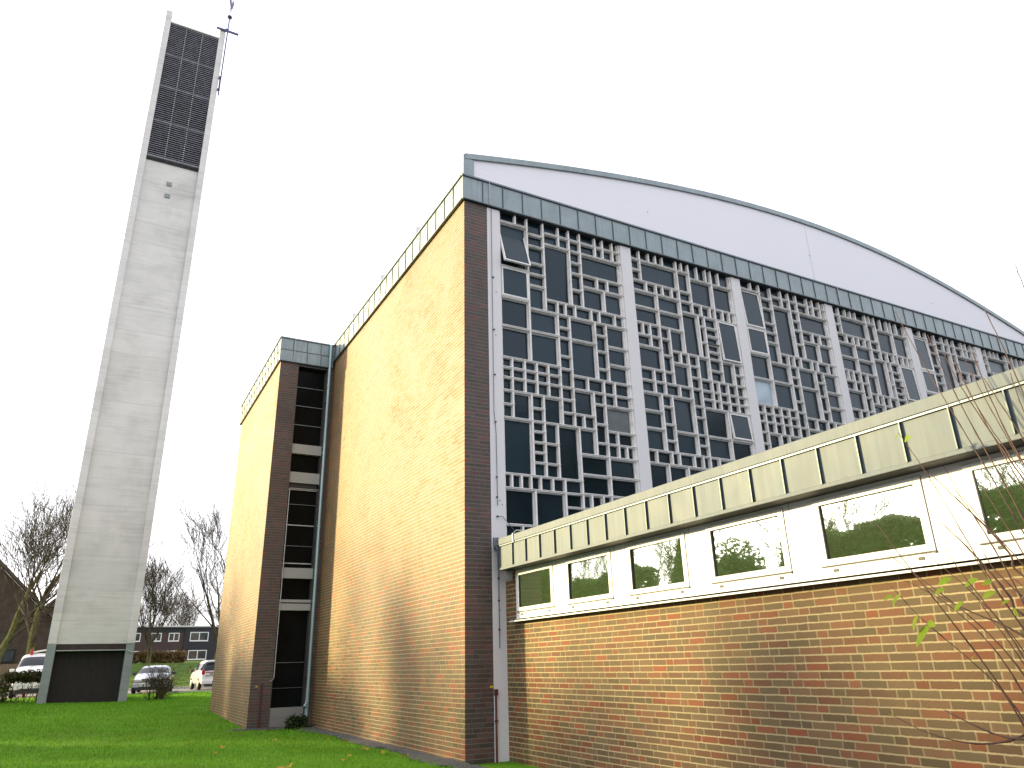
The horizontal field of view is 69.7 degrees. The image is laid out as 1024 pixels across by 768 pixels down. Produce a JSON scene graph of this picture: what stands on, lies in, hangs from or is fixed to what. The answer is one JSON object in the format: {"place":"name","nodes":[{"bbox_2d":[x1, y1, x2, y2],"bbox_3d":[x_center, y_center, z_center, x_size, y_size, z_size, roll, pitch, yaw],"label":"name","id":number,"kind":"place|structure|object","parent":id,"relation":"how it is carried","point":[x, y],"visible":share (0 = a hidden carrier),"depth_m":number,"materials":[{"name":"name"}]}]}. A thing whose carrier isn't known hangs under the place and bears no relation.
{"place":"outdoors","nodes":[
{"label":"outdoors","id":0,"kind":"place"},
{"bbox_2d":[4,688,211,698],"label":"road","id":1,"kind":"structure","parent":0,"point":[173,690],"depth_m":36.93,"materials":[{"name":"grey asphalt"}]},
{"bbox_2d":[8,653,45,698],"bbox_3d":[-21.695,13.295,33.633,2.140,1.868,4.456,10,-24,-29],"label":"van","id":2,"kind":"object","parent":1,"relation":"on","point":[35,662],"visible":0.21,"depth_m":32.56,"materials":[{"name":"white metal"}]},
{"bbox_2d":[22,649,45,696],"bbox_3d":[-20.999,13.228,33.731,2.161,2.035,0.120,10,-23,-27],"label":"barrier","id":3,"kind":"object","parent":1,"relation":"on","point":[31,653],"visible":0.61,"depth_m":33.58,"materials":[{"name":"white metal"}]},
{"bbox_2d":[131,665,175,693],"bbox_3d":[-17.474,14.387,35.919,1.940,1.244,4.156,6,-22,-19],"label":"car","id":4,"kind":"object","parent":1,"relation":"on","point":[138,682],"visible":0.59,"depth_m":34.84,"materials":[{"name":"silver metal"}]},
{"bbox_2d":[189,660,214,689],"bbox_3d":[-16.160,15.602,39.513,1.980,1.460,3.756,11,-24,-29],"label":"car","id":5,"kind":"object","parent":1,"relation":"on","point":[202,674],"visible":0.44,"depth_m":38.13,"materials":[{"name":"white metal"}]},
{"bbox_2d":[0,660,539,767],"bbox_3d":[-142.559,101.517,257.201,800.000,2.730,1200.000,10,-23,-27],"label":"ground","id":6,"kind":"structure","parent":0,"point":[178,669],"depth_m":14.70,"materials":[{"name":"green plant"}]},
{"bbox_2d":[0,664,18,686],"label":"wooden fence","id":7,"kind":"object","parent":6,"relation":"on","point":[7,666],"visible":0.25,"depth_m":41.92,"materials":[{"name":"brown wood"}]},
{"bbox_2d":[0,669,42,702],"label":"hedge","id":8,"kind":"object","parent":6,"relation":"on","point":[29,676],"visible":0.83,"depth_m":26.98,"materials":[{"name":"green plant"}]},
{"bbox_2d":[0,560,52,665],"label":"house","id":9,"kind":"structure","parent":6,"relation":"on","point":[15,652],"depth_m":59.00,"materials":[{"name":"brick"}]},
{"bbox_2d":[0,649,15,662],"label":"window","id":10,"kind":"structure","parent":9,"relation":"in","point":[8,657],"depth_m":57.85,"materials":[{"name":"black glass"}]},
{"bbox_2d":[45,598,55,614],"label":"house","id":11,"kind":"structure","parent":6,"relation":"on","point":[49,604],"depth_m":81.47,"materials":[{"name":"brick"}]},
{"bbox_2d":[0,463,154,654],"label":"bare tree","id":12,"kind":"object","parent":6,"relation":"on","point":[32,629],"visible":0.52,"depth_m":45.47,"materials":[{"name":"brown plant"}]},
{"bbox_2d":[0,471,169,661],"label":"bare tree","id":13,"kind":"object","parent":6,"relation":"on","point":[16,624],"visible":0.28,"depth_m":49.48,"materials":[{"name":"brown plant"}]},
{"bbox_2d":[3,686,211,694],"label":"kerb","id":14,"kind":"structure","parent":6,"relation":"on","point":[183,687],"depth_m":41.75,"materials":[{"name":"grey concrete"}]},
{"bbox_2d":[36,0,238,703],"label":"bell tower","id":15,"kind":"structure","parent":6,"relation":"on","point":[91,642],"depth_m":31.35,"materials":[{"name":"concrete"}]},
{"bbox_2d":[46,651,124,702],"bbox_3d":[-15.983,11.179,27.580,2.320,2.250,0.050,10,-23,-27],"label":"door","id":16,"kind":"structure","parent":15,"relation":"in","point":[76,676],"depth_m":27.61,"materials":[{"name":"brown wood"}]},
{"bbox_2d":[132,649,186,663],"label":"clipped hedge","id":17,"kind":"object","parent":6,"relation":"on","point":[181,656],"visible":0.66,"depth_m":63.35,"materials":[{"name":"brown plant"}]},
{"bbox_2d":[138,586,180,625],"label":"distant tree","id":18,"kind":"object","parent":6,"relation":"on","point":[156,608],"visible":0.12,"depth_m":130.07,"materials":[{"name":"plant"}]},
{"bbox_2d":[137,550,192,663],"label":"bare tree","id":19,"kind":"object","parent":6,"relation":"on","point":[151,581],"visible":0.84,"depth_m":62.09,"materials":[{"name":"brown plant"}]},
{"bbox_2d":[138,658,194,699],"bbox_3d":[-13.854,11.565,28.713,2.135,1.886,2.661,-14,-24,29],"label":"shrub","id":20,"kind":"object","parent":6,"relation":"on","point":[160,683],"visible":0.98,"depth_m":28.50,"materials":[{"name":"brown plant"}]},
{"bbox_2d":[133,626,218,660],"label":"house","id":21,"kind":"structure","parent":6,"relation":"on","point":[196,643],"depth_m":110.06,"materials":[{"name":"brick"}]},
{"bbox_2d":[135,633,140,641],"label":"window","id":22,"kind":"structure","parent":21,"relation":"in","point":[138,635],"depth_m":107.57,"materials":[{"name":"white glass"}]},
{"bbox_2d":[152,633,161,641],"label":"window","id":23,"kind":"structure","parent":21,"relation":"in","point":[158,639],"depth_m":108.71,"materials":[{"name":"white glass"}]},
{"bbox_2d":[168,633,179,641],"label":"window","id":24,"kind":"structure","parent":21,"relation":"in","point":[173,637],"depth_m":109.74,"materials":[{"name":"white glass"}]},
{"bbox_2d":[187,650,206,659],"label":"window","id":25,"kind":"structure","parent":21,"relation":"in","point":[192,654],"depth_m":110.21,"materials":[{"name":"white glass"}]},
{"bbox_2d":[190,632,208,640],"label":"window","id":26,"kind":"structure","parent":21,"relation":"in","point":[194,636],"depth_m":111.14,"materials":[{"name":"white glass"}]},
{"bbox_2d":[139,583,214,625],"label":"distant tree","id":27,"kind":"object","parent":6,"relation":"on","point":[183,610],"visible":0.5,"depth_m":130.11,"materials":[{"name":"plant"}]},
{"bbox_2d":[159,576,212,625],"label":"distant tree","id":28,"kind":"object","parent":6,"relation":"on","point":[186,621],"visible":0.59,"depth_m":131.45,"materials":[{"name":"grey plant"}]},
{"bbox_2d":[149,479,234,659],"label":"bare tree","id":29,"kind":"object","parent":6,"relation":"on","point":[203,542],"visible":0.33,"depth_m":52.91,"materials":[{"name":"brown plant"}]},
{"bbox_2d":[193,548,226,626],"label":"bare tree","id":30,"kind":"object","parent":6,"relation":"on","point":[215,589],"visible":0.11,"depth_m":60.96,"materials":[{"name":"brown plant"}]},
{"bbox_2d":[284,713,313,728],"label":"weeds","id":31,"kind":"object","parent":6,"relation":"on","point":[291,722],"visible":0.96,"depth_m":17.95,"materials":[{"name":"green plant"}]},
{"bbox_2d":[210,153,1023,764],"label":"church","id":32,"kind":"structure","parent":6,"relation":"on","point":[520,345],"depth_m":16.06,"materials":[{"name":"brick"}]},
{"bbox_2d":[270,369,325,707],"bbox_3d":[-5.768,3.831,20.026,0.830,9.120,0.160,10,-23,-27],"label":"stair window","id":33,"kind":"structure","parent":32,"relation":"in","point":[289,678],"depth_m":19.89,"materials":[{"name":"black glass"}]},
{"bbox_2d":[493,365,1023,767],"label":"annex","id":34,"kind":"object","parent":6,"relation":"on","point":[741,613],"visible":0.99,"depth_m":6.98,"materials":[{"name":"brick"}]},
{"bbox_2d":[515,561,557,618],"bbox_3d":[0.379,3.143,11.177,0.084,0.748,1.228,10,-23,-27],"label":"window frame","id":35,"kind":"structure","parent":34,"relation":"in","point":[536,590],"depth_m":11.14,"materials":[{"name":"white plastic"}]},
{"bbox_2d":[555,546,617,612],"bbox_3d":[1.014,2.708,10.076,0.084,0.748,1.460,10,-23,-27],"label":"window frame","id":36,"kind":"structure","parent":34,"relation":"in","point":[585,581],"depth_m":10.02,"materials":[{"name":"white plastic"}]},
{"bbox_2d":[614,528,695,604],"bbox_3d":[1.705,2.235,8.879,0.084,0.748,1.460,10,-23,-27],"label":"window frame","id":37,"kind":"structure","parent":34,"relation":"in","point":[660,567],"depth_m":8.81,"materials":[{"name":"white plastic"}]},
{"bbox_2d":[689,504,800,594],"bbox_3d":[2.395,1.762,7.682,0.084,0.748,1.460,10,-23,-27],"label":"window frame","id":38,"kind":"structure","parent":34,"relation":"in","point":[756,549],"depth_m":7.61,"materials":[{"name":"white plastic"}]},
{"bbox_2d":[789,470,948,581],"bbox_3d":[3.086,1.289,6.485,0.084,0.748,1.460,10,-23,-27],"label":"window frame","id":39,"kind":"structure","parent":34,"relation":"in","point":[836,534],"depth_m":6.40,"materials":[{"name":"white plastic"}]},
{"bbox_2d":[928,446,1023,561],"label":"window frame","id":40,"kind":"structure","parent":34,"relation":"in","point":[968,476],"depth_m":5.60,"materials":[{"name":"white plastic"}]},
{"bbox_2d":[877,265,1023,744],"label":"bare shrub","id":41,"kind":"object","parent":6,"relation":"on","point":[923,631],"visible":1,"depth_m":4.98,"materials":[{"name":"brown plant"}]},
{"bbox_2d":[231,725,488,767],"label":"path","id":42,"kind":"structure","parent":0,"point":[431,758],"depth_m":13.16,"materials":[{"name":"grey concrete"}]},
{"bbox_2d":[0,0,1023,625],"label":"sky","id":43,"kind":"structure","parent":0,"point":[893,127],"materials":[{"name":"white"}]}
]}

